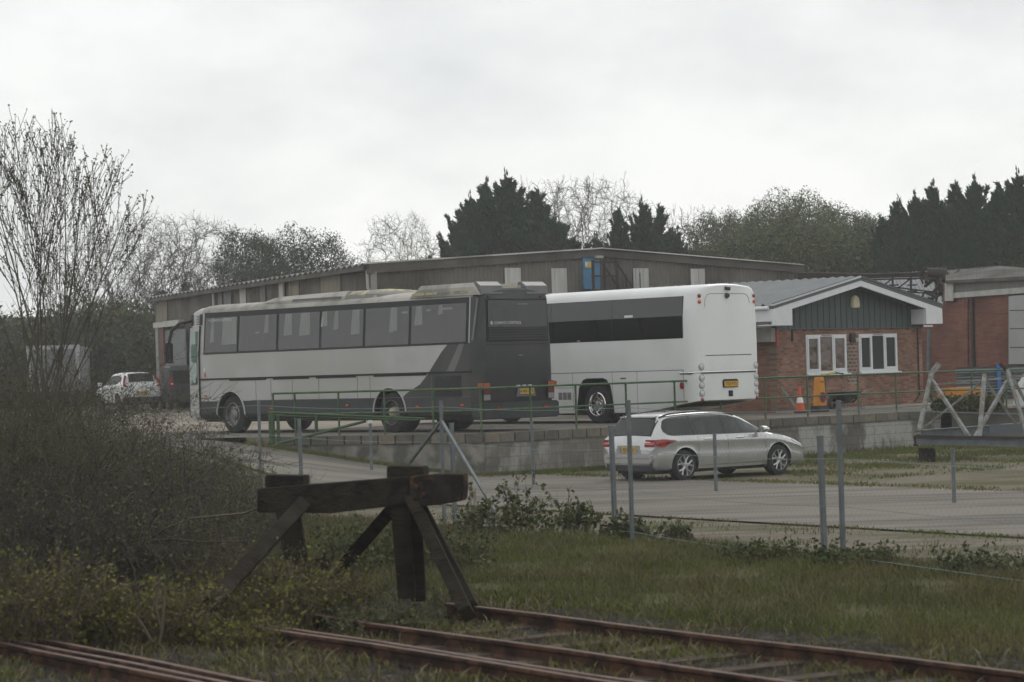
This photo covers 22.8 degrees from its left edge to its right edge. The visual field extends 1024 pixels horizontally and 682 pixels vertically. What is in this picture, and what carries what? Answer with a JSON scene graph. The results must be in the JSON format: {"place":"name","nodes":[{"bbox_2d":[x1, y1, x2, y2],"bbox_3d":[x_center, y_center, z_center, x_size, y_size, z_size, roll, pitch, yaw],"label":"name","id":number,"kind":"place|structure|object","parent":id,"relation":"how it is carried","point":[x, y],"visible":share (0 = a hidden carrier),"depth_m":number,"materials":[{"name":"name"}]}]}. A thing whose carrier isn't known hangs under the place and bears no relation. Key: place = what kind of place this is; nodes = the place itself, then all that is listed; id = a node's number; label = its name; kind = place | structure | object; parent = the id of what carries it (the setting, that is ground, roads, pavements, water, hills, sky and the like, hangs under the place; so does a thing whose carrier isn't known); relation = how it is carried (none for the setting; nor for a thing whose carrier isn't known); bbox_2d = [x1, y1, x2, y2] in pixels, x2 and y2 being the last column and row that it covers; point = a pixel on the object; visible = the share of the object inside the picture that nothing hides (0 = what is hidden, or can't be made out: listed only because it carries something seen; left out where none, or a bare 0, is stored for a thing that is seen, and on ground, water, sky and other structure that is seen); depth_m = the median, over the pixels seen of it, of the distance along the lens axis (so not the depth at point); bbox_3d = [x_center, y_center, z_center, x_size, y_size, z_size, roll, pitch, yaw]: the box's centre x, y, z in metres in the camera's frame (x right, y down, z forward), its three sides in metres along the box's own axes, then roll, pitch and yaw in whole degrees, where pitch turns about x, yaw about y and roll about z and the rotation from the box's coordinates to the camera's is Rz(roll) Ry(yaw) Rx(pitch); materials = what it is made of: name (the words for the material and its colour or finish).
{"place":"outdoors","nodes":[
{"label":"outdoors","id":0,"kind":"place"},
{"bbox_2d":[0,104,153,437],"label":"bare tree","id":1,"kind":"object","parent":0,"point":[40,273],"visible":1,"depth_m":40.66,"materials":[{"name":"brown plant"}]},
{"bbox_2d":[0,245,238,495],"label":"bramble thicket","id":2,"kind":"object","parent":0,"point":[41,384],"visible":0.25,"depth_m":35.97,"materials":[{"name":"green plant"}]},
{"bbox_2d":[1,412,436,435],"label":"pale yard paving","id":3,"kind":"structure","parent":0,"point":[284,426],"depth_m":76.66,"materials":[{"name":"grey concrete"}]},
{"bbox_2d":[164,282,558,432],"bbox_3d":[-4.186,0.531,65.605,2.720,3.612,12.760,-1,-1,-43],"label":"parked coach","id":4,"kind":"object","parent":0,"point":[479,334],"visible":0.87,"depth_m":63.11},
{"bbox_2d":[487,300,546,326],"bbox_3d":[0.117,-0.661,61.149,1.930,0.640,0.050,-1,-1,-43],"label":"rear window","id":5,"kind":"structure","parent":4,"relation":"in","point":[533,314],"depth_m":61.11,"materials":[{"name":"black glass"}]},
{"bbox_2d":[0,576,1022,681],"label":"railway ground","id":6,"kind":"structure","parent":0,"point":[737,635],"depth_m":21.09,"materials":[{"name":"brown stone"}]},
{"bbox_2d":[0,530,146,655],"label":"yellowing shrub","id":7,"kind":"object","parent":6,"relation":"on","point":[32,613],"visible":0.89,"depth_m":22.02,"materials":[{"name":"green plant"}]},
{"bbox_2d":[0,557,170,647],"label":"yellowing shrub","id":8,"kind":"object","parent":6,"relation":"on","point":[114,597],"visible":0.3,"depth_m":22.52,"materials":[{"name":"green plant"}]},
{"bbox_2d":[0,641,202,681],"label":"rail","id":9,"kind":"object","parent":6,"relation":"on","point":[59,662],"visible":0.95,"depth_m":20.31,"materials":[{"name":"brown metal"}]},
{"bbox_2d":[0,637,228,681],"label":"rail","id":10,"kind":"object","parent":6,"relation":"on","point":[119,662],"visible":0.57,"depth_m":20.08,"materials":[{"name":"brown metal"}]},
{"bbox_2d":[0,434,257,617],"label":"bramble thicket","id":11,"kind":"object","parent":6,"relation":"on","point":[67,528],"visible":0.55,"depth_m":25.54,"materials":[{"name":"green plant"}]},
{"bbox_2d":[0,356,269,535],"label":"bramble thicket","id":12,"kind":"object","parent":6,"relation":"on","point":[90,422],"visible":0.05,"depth_m":32.99,"materials":[{"name":"plant"}]},
{"bbox_2d":[46,564,243,649],"bbox_3d":[-3.345,2.418,22.591,1.856,0.837,1.598,-2,-1,0],"label":"yellowing shrub","id":13,"kind":"object","parent":6,"relation":"on","point":[196,617],"visible":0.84,"depth_m":22.32,"materials":[{"name":"green plant"}]},
{"bbox_2d":[27,636,263,681],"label":"rail","id":14,"kind":"object","parent":6,"relation":"on","point":[137,659],"visible":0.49,"depth_m":20.17,"materials":[{"name":"brown metal"}]},
{"bbox_2d":[0,319,297,571],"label":"bramble thicket","id":15,"kind":"object","parent":6,"relation":"on","point":[8,480],"visible":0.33,"depth_m":29.73,"materials":[{"name":"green plant"}]},
{"bbox_2d":[0,420,322,572],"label":"bramble thicket","id":16,"kind":"object","parent":6,"relation":"on","point":[203,502],"visible":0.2,"depth_m":28.68,"materials":[{"name":"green plant"}]},
{"bbox_2d":[28,475,325,604],"bbox_3d":[-3.353,2.095,26.289,3.099,1.478,3.519,-2,-1,0],"label":"bramble thicket","id":17,"kind":"object","parent":6,"relation":"on","point":[216,564],"visible":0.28,"depth_m":25.78,"materials":[{"name":"plant"}]},
{"bbox_2d":[109,442,338,555],"bbox_3d":[-3.883,2.085,30.980,3.643,1.795,3.634,-2,-1,0],"label":"bramble thicket","id":18,"kind":"object","parent":6,"relation":"on","point":[255,514],"visible":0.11,"depth_m":30.87,"materials":[{"name":"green plant"}]},
{"bbox_2d":[173,606,306,650],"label":"yellowing shrub","id":19,"kind":"object","parent":6,"relation":"on","point":[235,634],"visible":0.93,"depth_m":22.06,"materials":[{"name":"green plant"}]},
{"bbox_2d":[216,556,321,628],"bbox_3d":[-2.273,2.387,23.278,1.135,0.776,1.306,-2,-1,0],"label":"yellowing shrub","id":20,"kind":"object","parent":6,"relation":"on","point":[253,609],"visible":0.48,"depth_m":23.10,"materials":[{"name":"green plant"}]},
{"bbox_2d":[201,537,373,614],"bbox_3d":[-2.286,2.344,24.905,1.449,0.894,1.756,-1,-1,-32],"label":"yellowing shrub","id":21,"kind":"object","parent":6,"relation":"on","point":[264,571],"visible":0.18,"depth_m":24.68,"materials":[{"name":"green plant"}]},
{"bbox_2d":[234,532,366,630],"bbox_3d":[-2.035,2.268,23.370,1.354,0.999,1.400,-2,-1,-15],"label":"yellowing shrub","id":22,"kind":"object","parent":6,"relation":"on","point":[308,590],"visible":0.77,"depth_m":23.18,"materials":[{"name":"green plant"}]},
{"bbox_2d":[252,544,400,618],"bbox_3d":[-1.762,2.379,24.515,1.467,0.838,1.456,-2,-1,0],"label":"yellowing shrub","id":23,"kind":"object","parent":6,"relation":"on","point":[348,598],"visible":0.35,"depth_m":24.41,"materials":[{"name":"green plant"}]},
{"bbox_2d":[199,465,478,621],"bbox_3d":[-1.566,1.957,24.882,2.509,1.445,4.673,-2,-1,0],"label":"buffer stop","id":24,"kind":"object","parent":6,"relation":"on","point":[405,496],"visible":0.94,"depth_m":24.63,"materials":[{"name":"brown wood"}]},
{"bbox_2d":[96,604,618,681],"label":"rail","id":25,"kind":"object","parent":6,"relation":"on","point":[416,658],"visible":0.47,"depth_m":20.06,"materials":[{"name":"brown metal"}]},
{"bbox_2d":[320,590,442,636],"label":"yellowing shrub","id":26,"kind":"object","parent":6,"relation":"on","point":[378,615],"visible":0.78,"depth_m":22.81,"materials":[{"name":"green plant"}]},
{"bbox_2d":[138,604,645,681],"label":"rail","id":27,"kind":"object","parent":6,"relation":"on","point":[474,657],"visible":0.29,"depth_m":19.82,"materials":[{"name":"brown metal"}]},
{"bbox_2d":[0,577,1023,681],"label":"track weeds","id":28,"kind":"object","parent":6,"relation":"on","point":[274,660],"visible":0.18,"depth_m":20.72,"materials":[{"name":"green plant"}]},
{"bbox_2d":[0,575,1023,681],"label":"ballast stones","id":29,"kind":"object","parent":6,"relation":"on","point":[862,646],"visible":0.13,"depth_m":20.99,"materials":[{"name":"brown gravel"}]},
{"bbox_2d":[302,614,796,681],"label":"rail","id":30,"kind":"object","parent":6,"relation":"on","point":[506,649],"visible":0.69,"depth_m":20.08,"materials":[{"name":"brown metal"}]},
{"bbox_2d":[568,652,749,673],"bbox_3d":[1.258,2.578,19.990,2.560,0.120,0.250,-1,-1,-32],"label":"sleeper","id":31,"kind":"object","parent":6,"relation":"on","point":[739,655],"visible":0.08,"depth_m":20.07,"materials":[{"name":"brown wood"}]},
{"bbox_2d":[442,603,1023,681],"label":"rail","id":32,"kind":"object","parent":31,"relation":"on","point":[778,651],"visible":0.85,"depth_m":20.13,"materials":[{"name":"brown metal"}]},
{"bbox_2d":[0,398,1023,438],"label":"yard","id":33,"kind":"structure","parent":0,"point":[566,421],"depth_m":67.67,"materials":[{"name":"concrete"}]},
{"bbox_2d":[26,344,90,405],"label":"parked lorry","id":34,"kind":"object","parent":33,"relation":"on","point":[78,348],"visible":0.16,"depth_m":124.98,"materials":[{"name":"grey"}]},
{"bbox_2d":[0,300,135,406],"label":"hedge bush","id":35,"kind":"object","parent":33,"relation":"on","point":[80,343],"visible":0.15,"depth_m":132.82,"materials":[{"name":"green plant"}]},
{"bbox_2d":[0,305,155,405],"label":"hedge bush","id":36,"kind":"object","parent":33,"relation":"on","point":[135,353],"visible":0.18,"depth_m":133.89,"materials":[{"name":"green plant"}]},
{"bbox_2d":[11,293,156,403],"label":"hedge bush","id":37,"kind":"object","parent":33,"relation":"on","point":[148,317],"visible":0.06,"depth_m":136.88,"materials":[{"name":"green plant"}]},
{"bbox_2d":[27,206,228,325],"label":"bare oak","id":38,"kind":"object","parent":33,"relation":"on","point":[145,267],"visible":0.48,"depth_m":149.72,"materials":[{"name":"grey plant"}]},
{"bbox_2d":[97,372,160,409],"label":"parked car","id":39,"kind":"object","parent":33,"relation":"on","point":[124,379],"visible":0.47,"depth_m":112.93,"materials":[{"name":"white paint"}]},
{"bbox_2d":[103,221,217,316],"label":"ivy clad oak","id":40,"kind":"object","parent":33,"relation":"on","point":[185,283],"visible":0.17,"depth_m":151.58,"materials":[{"name":"green plant"}]},
{"bbox_2d":[160,365,189,409],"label":"parked van","id":41,"kind":"object","parent":33,"relation":"on","point":[181,377],"visible":0.31,"depth_m":111.92,"materials":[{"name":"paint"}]},
{"bbox_2d":[204,221,293,285],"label":"ivy clad oak","id":42,"kind":"object","parent":33,"relation":"on","point":[221,268],"visible":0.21,"depth_m":145.46,"materials":[{"name":"green plant"}]},
{"bbox_2d":[230,221,357,281],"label":"ivy clad oak","id":43,"kind":"object","parent":33,"relation":"on","point":[301,260],"visible":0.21,"depth_m":143.77,"materials":[{"name":"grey plant"}]},
{"bbox_2d":[146,247,803,408],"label":"warehouse","id":44,"kind":"structure","parent":33,"relation":"on","point":[562,271],"depth_m":97.20,"materials":[{"name":"metal"}]},
{"bbox_2d":[428,167,570,258],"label":"conifer tree","id":45,"kind":"object","parent":33,"relation":"on","point":[506,202],"visible":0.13,"depth_m":128.52,"materials":[{"name":"green plant"}]},
{"bbox_2d":[496,187,573,253],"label":"conifer tree","id":46,"kind":"object","parent":33,"relation":"on","point":[535,205],"visible":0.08,"depth_m":126.67,"materials":[{"name":"green plant"}]},
{"bbox_2d":[513,211,586,252],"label":"conifer tree","id":47,"kind":"object","parent":33,"relation":"on","point":[551,241],"visible":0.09,"depth_m":125.39,"materials":[{"name":"green plant"}]},
{"bbox_2d":[546,173,664,246],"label":"bare oak","id":48,"kind":"object","parent":33,"relation":"on","point":[596,197],"visible":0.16,"depth_m":174.07,"materials":[{"name":"grey plant"}]},
{"bbox_2d":[591,206,640,249],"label":"conifer tree","id":49,"kind":"object","parent":33,"relation":"on","point":[618,237],"visible":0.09,"depth_m":127.88,"materials":[{"name":"green plant"}]},
{"bbox_2d":[504,283,758,422],"bbox_3d":[1.467,0.449,68.787,2.538,3.510,12.136,-1,-1,-43],"label":"parked coach","id":50,"kind":"object","parent":33,"relation":"on","point":[701,339],"visible":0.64,"depth_m":64.94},
{"bbox_2d":[626,196,662,251],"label":"conifer tree","id":51,"kind":"object","parent":33,"relation":"on","point":[640,229],"visible":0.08,"depth_m":128.75,"materials":[{"name":"green plant"}]},
{"bbox_2d":[272,368,1023,435],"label":"tube railing","id":52,"kind":"object","parent":33,"relation":"on","point":[674,402],"visible":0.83,"depth_m":61.94,"materials":[{"name":"green metal"}]},
{"bbox_2d":[697,229,842,277],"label":"leafing tree","id":53,"kind":"object","parent":33,"relation":"on","point":[716,250],"visible":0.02,"depth_m":128.42,"materials":[{"name":"green plant"}]},
{"bbox_2d":[711,185,846,258],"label":"willow","id":54,"kind":"object","parent":33,"relation":"on","point":[785,212],"visible":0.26,"depth_m":149.02,"materials":[{"name":"green plant"}]},
{"bbox_2d":[623,275,950,414],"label":"brick office","id":55,"kind":"structure","parent":33,"relation":"on","point":[859,324],"depth_m":75.58,"materials":[{"name":"red brick"}]},
{"bbox_2d":[858,333,901,373],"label":"window","id":56,"kind":"structure","parent":55,"relation":"in","point":[877,352],"depth_m":77.09,"materials":[{"name":"white plastic"}]},
{"bbox_2d":[721,189,858,253],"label":"willow","id":57,"kind":"object","parent":33,"relation":"on","point":[818,209],"visible":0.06,"depth_m":151.56,"materials":[{"name":"green plant"}]},
{"bbox_2d":[713,225,871,279],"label":"leafing tree","id":58,"kind":"object","parent":33,"relation":"on","point":[817,244],"visible":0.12,"depth_m":126.90,"materials":[{"name":"green plant"}]},
{"bbox_2d":[797,237,890,279],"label":"leafing tree","id":59,"kind":"object","parent":33,"relation":"on","point":[856,253],"visible":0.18,"depth_m":124.40,"materials":[{"name":"green plant"}]},
{"bbox_2d":[874,221,929,272],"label":"conifer tree","id":60,"kind":"object","parent":33,"relation":"on","point":[896,257],"visible":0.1,"depth_m":118.91,"materials":[{"name":"green plant"}]},
{"bbox_2d":[872,178,957,270],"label":"conifer tree","id":61,"kind":"object","parent":33,"relation":"on","point":[930,205],"visible":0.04,"depth_m":122.85,"materials":[{"name":"green plant"}]},
{"bbox_2d":[895,198,974,282],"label":"conifer tree","id":62,"kind":"object","parent":33,"relation":"on","point":[943,237],"visible":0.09,"depth_m":117.33,"materials":[{"name":"green plant"}]},
{"bbox_2d":[928,173,993,409],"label":"conifer tree","id":63,"kind":"object","parent":33,"relation":"on","point":[970,204],"visible":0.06,"depth_m":121.82,"materials":[{"name":"green plant"}]},
{"bbox_2d":[928,391,1004,412],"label":"hedge","id":64,"kind":"object","parent":33,"relation":"on","point":[970,402],"visible":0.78,"depth_m":69.29,"materials":[{"name":"green plant"}]},
{"bbox_2d":[921,265,1023,398],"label":"brick works building","id":65,"kind":"structure","parent":33,"relation":"on","point":[982,325],"depth_m":86.37,"materials":[{"name":"red brick"}]},
{"bbox_2d":[797,264,959,304],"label":"pipe gantry","id":66,"kind":"object","parent":65,"relation":"attached to","point":[929,276],"visible":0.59,"depth_m":91.98,"materials":[{"name":"metal"}]},
{"bbox_2d":[1009,295,1023,363],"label":"sliding door","id":67,"kind":"structure","parent":65,"relation":"in","point":[1016,303],"depth_m":83.94,"materials":[{"name":"white"}]},
{"bbox_2d":[967,206,1007,267],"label":"conifer tree","id":68,"kind":"object","parent":33,"relation":"on","point":[988,229],"visible":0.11,"depth_m":116.81,"materials":[{"name":"green plant"}]},
{"bbox_2d":[955,363,1023,396],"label":"barrier stack","id":69,"kind":"object","parent":33,"relation":"on","point":[962,376],"visible":0.44,"depth_m":77.93,"materials":[{"name":"blue paint"}]},
{"bbox_2d":[974,167,1023,261],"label":"conifer tree","id":70,"kind":"object","parent":33,"relation":"on","point":[1010,196],"visible":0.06,"depth_m":119.71,"materials":[{"name":"green plant"}]},
{"bbox_2d":[977,212,1023,266],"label":"conifer tree","id":71,"kind":"object","parent":33,"relation":"on","point":[1011,236],"visible":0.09,"depth_m":114.78,"materials":[{"name":"green plant"}]},
{"bbox_2d":[0,0,1023,317],"label":"sky","id":72,"kind":"structure","parent":0,"point":[335,115],"materials":[{"name":"white"}]},
{"bbox_2d":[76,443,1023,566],"bbox_3d":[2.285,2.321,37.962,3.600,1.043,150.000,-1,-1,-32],"label":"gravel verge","id":73,"kind":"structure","parent":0,"point":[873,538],"depth_m":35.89,"materials":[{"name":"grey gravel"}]},
{"bbox_2d":[93,431,1023,536],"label":"road","id":74,"kind":"structure","parent":0,"point":[871,497],"depth_m":45.71,"materials":[{"name":"grey asphalt"}]},
{"bbox_2d":[268,411,424,446],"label":"ramp gate","id":75,"kind":"structure","parent":74,"relation":"on","point":[315,416],"depth_m":60.47,"materials":[{"name":"green metal"}]},
{"bbox_2d":[158,408,1022,652],"bbox_3d":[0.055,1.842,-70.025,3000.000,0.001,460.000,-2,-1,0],"label":"ground","id":76,"kind":"structure","parent":0,"point":[767,522],"depth_m":41.42,"materials":[{"name":"soil"}]},
{"bbox_2d":[252,443,484,473],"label":"retaining wall","id":77,"kind":"structure","parent":76,"relation":"on","point":[388,452],"depth_m":60.00,"materials":[{"name":"grey concrete"}]},
{"bbox_2d":[246,433,483,445],"bbox_3d":[-3.532,2.369,60.811,6.669,0.210,0.346,-2,-1,29],"label":"coping course","id":78,"kind":"object","parent":77,"relation":"on","point":[357,439],"visible":0.81,"depth_m":60.46,"materials":[{"name":"grey concrete"}]},
{"bbox_2d":[428,190,506,257],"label":"conifer tree","id":79,"kind":"object","parent":76,"relation":"on","point":[472,210],"visible":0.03,"depth_m":127.57,"materials":[{"name":"green plant"}]},
{"bbox_2d":[230,508,1023,660],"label":"grass bank ground","id":80,"kind":"structure","parent":0,"point":[740,574],"depth_m":26.11,"materials":[{"name":"green plant"}]},
{"bbox_2d":[0,282,221,483],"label":"bramble thicket","id":81,"kind":"object","parent":80,"relation":"on","point":[99,393],"visible":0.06,"depth_m":40.73,"materials":[{"name":"plant"}]},
{"bbox_2d":[15,388,287,523],"bbox_3d":[-5.781,1.917,36.898,4.737,2.458,4.413,-2,-1,-17],"label":"bramble thicket","id":82,"kind":"object","parent":80,"relation":"on","point":[202,462],"visible":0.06,"depth_m":36.79,"materials":[{"name":"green plant"}]},
{"bbox_2d":[282,499,524,574],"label":"weeds","id":83,"kind":"object","parent":80,"relation":"on","point":[341,545],"visible":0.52,"depth_m":29.84,"materials":[{"name":"green plant"}]},
{"bbox_2d":[451,481,515,534],"bbox_3d":[-0.468,2.477,36.032,1.112,0.948,0.794,-2,-1,23],"label":"bramble spray","id":84,"kind":"object","parent":80,"relation":"on","point":[483,510],"visible":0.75,"depth_m":36.00,"materials":[{"name":"plant"}]},
{"bbox_2d":[483,470,591,533],"bbox_3d":[0.250,2.405,36.645,1.554,1.118,1.516,-2,-1,-17],"label":"bramble spray","id":85,"kind":"object","parent":80,"relation":"on","point":[526,519],"visible":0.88,"depth_m":36.39,"materials":[{"name":"plant"}]},
{"bbox_2d":[55,400,1023,580],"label":"chain link fence","id":86,"kind":"object","parent":80,"relation":"on","point":[443,427],"visible":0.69,"depth_m":33.33,"materials":[{"name":"metal"}]},
{"bbox_2d":[532,486,610,535],"bbox_3d":[0.955,2.443,35.226,1.052,0.941,1.010,-2,-1,40],"label":"bramble spray","id":87,"kind":"object","parent":80,"relation":"on","point":[570,516],"visible":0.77,"depth_m":35.13,"materials":[{"name":"plant"}]},
{"bbox_2d":[711,535,809,564],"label":"weeds","id":88,"kind":"object","parent":80,"relation":"on","point":[751,549],"visible":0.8,"depth_m":29.26,"materials":[{"name":"green plant"}]},
{"bbox_2d":[801,536,906,570],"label":"weeds","id":89,"kind":"object","parent":80,"relation":"on","point":[829,554],"visible":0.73,"depth_m":28.29,"materials":[{"name":"green plant"}]},
{"bbox_2d":[927,540,1023,575],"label":"weeds","id":90,"kind":"object","parent":80,"relation":"on","point":[977,558],"visible":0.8,"depth_m":27.11,"materials":[{"name":"green plant"}]},
{"bbox_2d":[542,414,1023,490],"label":"yard ground","id":91,"kind":"structure","parent":0,"point":[1006,482],"depth_m":54.62,"materials":[{"name":"grey concrete"}]},
{"bbox_2d":[244,441,606,476],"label":"wall foot weeds","id":92,"kind":"object","parent":91,"relation":"on","point":[546,470],"depth_m":60.44,"materials":[{"name":"green plant"}]},
{"bbox_2d":[483,435,606,473],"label":"retaining wall","id":93,"kind":"structure","parent":91,"relation":"on","point":[513,458],"depth_m":60.36,"materials":[{"name":"grey concrete"}]},
{"bbox_2d":[226,428,1023,491],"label":"road edge grass","id":94,"kind":"structure","parent":91,"relation":"on","point":[860,483],"depth_m":51.82,"materials":[{"name":"green plant"}]},
{"bbox_2d":[603,410,803,479],"bbox_3d":[4.277,2.226,55.731,4.692,1.534,2.280,-1,-1,-39],"label":"parked car","id":95,"kind":"object","parent":91,"relation":"on","point":[754,446],"visible":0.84,"depth_m":54.57,"materials":[{"name":"silver metal"}]},
{"bbox_2d":[767,418,940,454],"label":"retaining wall","id":96,"kind":"structure","parent":91,"relation":"on","point":[860,433],"depth_m":67.88,"materials":[{"name":"grey concrete"}]},
{"bbox_2d":[484,410,941,442],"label":"coping course","id":97,"kind":"object","parent":96,"relation":"on","point":[770,422],"visible":0.62,"depth_m":65.54,"materials":[{"name":"grey concrete"}]},
{"bbox_2d":[913,362,1023,461],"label":"lattice frame","id":98,"kind":"object","parent":91,"relation":"on","point":[949,439],"visible":0.94,"depth_m":60.63,"materials":[{"name":"metal"}]},
{"bbox_2d":[785,443,1023,479],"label":"patch grass","id":99,"kind":"structure","parent":0,"point":[871,454],"depth_m":62.22,"materials":[{"name":"green plant"}]},
{"label":"distant ground","id":100,"kind":"structure","parent":0,"visible":0},
{"bbox_2d":[679,205,753,253],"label":"leafing tree","id":101,"kind":"object","parent":100,"relation":"on","point":[711,236],"visible":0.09,"depth_m":159.46,"materials":[{"name":"green plant"}]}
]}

